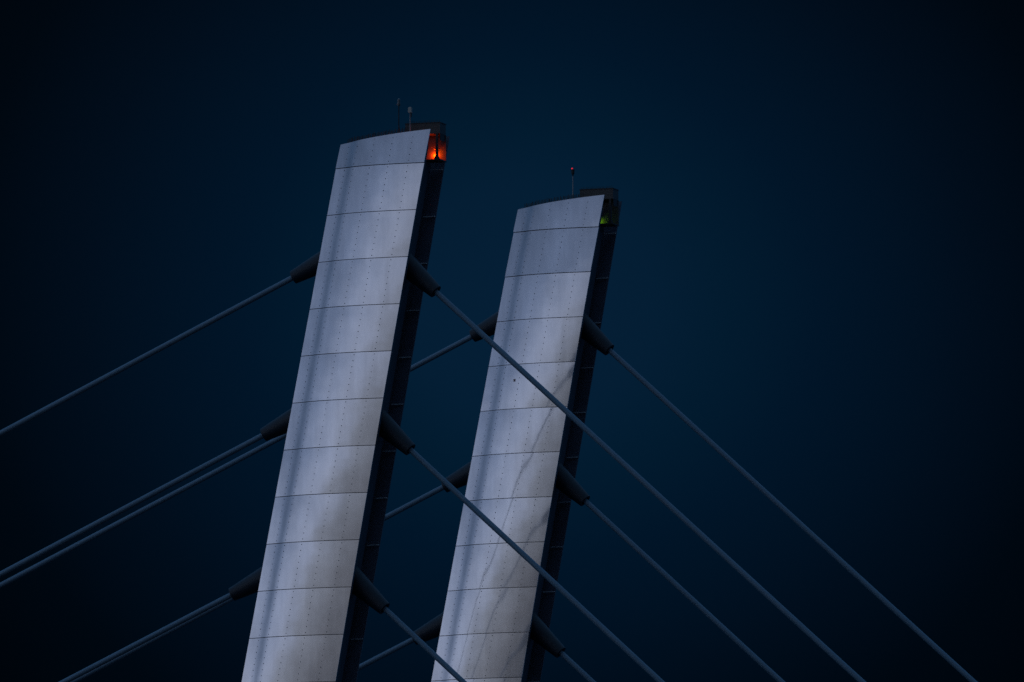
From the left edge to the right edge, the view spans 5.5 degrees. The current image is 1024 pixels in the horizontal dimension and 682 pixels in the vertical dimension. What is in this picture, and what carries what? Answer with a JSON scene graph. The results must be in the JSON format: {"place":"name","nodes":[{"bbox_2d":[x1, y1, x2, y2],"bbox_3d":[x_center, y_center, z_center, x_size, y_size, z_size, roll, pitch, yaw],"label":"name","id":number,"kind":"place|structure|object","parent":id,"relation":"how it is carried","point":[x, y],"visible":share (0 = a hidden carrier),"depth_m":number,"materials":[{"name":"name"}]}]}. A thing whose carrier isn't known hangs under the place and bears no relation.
{"place":"outdoors","nodes":[
{"label":"outdoors","id":0,"kind":"place"},
{"bbox_2d":[0,0,1023,681],"label":"sky","id":1,"kind":"structure","parent":0,"point":[818,259],"materials":[{"name":"blue"}]},
{"label":"water","id":2,"kind":"structure","parent":0,"visible":0},
{"bbox_2d":[229,120,449,681],"bbox_3d":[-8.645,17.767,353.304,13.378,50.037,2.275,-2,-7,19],"label":"bridge pylon","id":3,"kind":"object","parent":2,"relation":"on","point":[310,581],"visible":1,"depth_m":353.13,"materials":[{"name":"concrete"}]},
{"bbox_2d":[0,433,262,577],"bbox_3d":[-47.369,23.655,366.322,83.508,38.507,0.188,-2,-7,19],"label":"stay cable","id":4,"kind":"object","parent":3,"relation":"attached to","point":[132,504],"visible":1,"depth_m":356.00,"materials":[{"name":"grey metal"}]},
{"bbox_2d":[59,593,231,681],"bbox_3d":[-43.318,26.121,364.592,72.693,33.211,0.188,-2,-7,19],"label":"stay cable","id":5,"kind":"object","parent":3,"relation":"attached to","point":[149,637],"visible":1,"depth_m":355.28,"materials":[{"name":"grey metal"}]},
{"bbox_2d":[0,276,292,436],"bbox_3d":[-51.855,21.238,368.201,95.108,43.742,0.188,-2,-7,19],"label":"stay cable","id":6,"kind":"object","parent":3,"relation":"attached to","point":[150,353],"visible":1,"depth_m":356.40,"materials":[{"name":"grey metal"}]},
{"bbox_2d":[397,98,400,128],"bbox_3d":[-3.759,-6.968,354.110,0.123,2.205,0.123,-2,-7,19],"label":"light mast","id":7,"kind":"object","parent":3,"relation":"attached to","point":[398,103],"visible":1,"depth_m":354.17,"materials":[{"name":"grey metal"}]},
{"bbox_2d":[408,107,411,130],"bbox_3d":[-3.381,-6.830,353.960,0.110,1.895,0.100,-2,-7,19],"label":"light mast","id":8,"kind":"object","parent":3,"relation":"attached to","point":[410,110],"visible":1,"depth_m":354.01,"materials":[{"name":"grey metal"}]},
{"bbox_2d":[382,606,466,681],"bbox_3d":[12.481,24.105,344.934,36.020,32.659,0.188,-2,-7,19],"label":"stay cable","id":9,"kind":"object","parent":3,"relation":"attached to","point":[422,644],"visible":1,"depth_m":351.98,"materials":[{"name":"grey metal"}]},
{"bbox_2d":[408,447,664,681],"bbox_3d":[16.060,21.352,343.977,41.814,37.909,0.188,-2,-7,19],"label":"stay cable","id":10,"kind":"object","parent":3,"relation":"attached to","point":[535,565],"visible":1,"depth_m":350.96,"materials":[{"name":"grey metal"}]},
{"bbox_2d":[433,289,865,681],"bbox_3d":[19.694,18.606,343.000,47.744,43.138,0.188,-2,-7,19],"label":"stay cable","id":11,"kind":"object","parent":3,"relation":"attached to","point":[650,488],"visible":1,"depth_m":349.93,"materials":[{"name":"grey metal"}]},
{"bbox_2d":[413,186,621,681],"bbox_3d":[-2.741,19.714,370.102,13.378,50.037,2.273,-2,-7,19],"label":"bridge pylon","id":12,"kind":"object","parent":2,"relation":"on","point":[516,475],"visible":0.95,"depth_m":369.95,"materials":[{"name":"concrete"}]},
{"bbox_2d":[0,335,471,588],"bbox_3d":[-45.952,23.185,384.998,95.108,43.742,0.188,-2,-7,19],"label":"stay cable","id":13,"kind":"object","parent":12,"relation":"attached to","point":[267,444],"visible":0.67,"depth_m":374.85,"materials":[{"name":"grey metal"}]},
{"bbox_2d":[71,485,443,681],"bbox_3d":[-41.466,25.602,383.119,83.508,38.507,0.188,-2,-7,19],"label":"stay cable","id":14,"kind":"object","parent":12,"relation":"attached to","point":[423,497],"visible":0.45,"depth_m":374.05,"materials":[{"name":"grey metal"}]},
{"bbox_2d":[358,638,413,670],"bbox_3d":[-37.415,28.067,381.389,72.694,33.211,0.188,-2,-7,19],"label":"stay cable","id":15,"kind":"object","parent":12,"relation":"attached to","point":[405,643],"visible":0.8,"depth_m":371.54,"materials":[{"name":"grey metal"}]},
{"bbox_2d":[571,168,574,194],"bbox_3d":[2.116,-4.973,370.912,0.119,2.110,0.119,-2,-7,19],"label":"light mast","id":16,"kind":"object","parent":12,"relation":"attached to","point":[572,171],"visible":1,"depth_m":370.97,"materials":[{"name":"grey metal"}]},
{"bbox_2d":[559,650,595,681],"bbox_3d":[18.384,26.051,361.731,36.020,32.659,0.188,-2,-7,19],"label":"stay cable","id":17,"kind":"object","parent":12,"relation":"attached to","point":[574,665],"visible":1,"depth_m":369.13,"materials":[{"name":"grey metal"}]},
{"bbox_2d":[583,498,784,681],"bbox_3d":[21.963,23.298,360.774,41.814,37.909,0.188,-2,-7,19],"label":"stay cable","id":18,"kind":"object","parent":12,"relation":"attached to","point":[682,590],"visible":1,"depth_m":368.12,"materials":[{"name":"grey metal"}]},
{"bbox_2d":[607,348,976,681],"bbox_3d":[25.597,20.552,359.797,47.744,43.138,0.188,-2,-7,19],"label":"stay cable","id":19,"kind":"object","parent":12,"relation":"attached to","point":[793,517],"visible":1,"depth_m":367.10,"materials":[{"name":"grey metal"}]}
]}

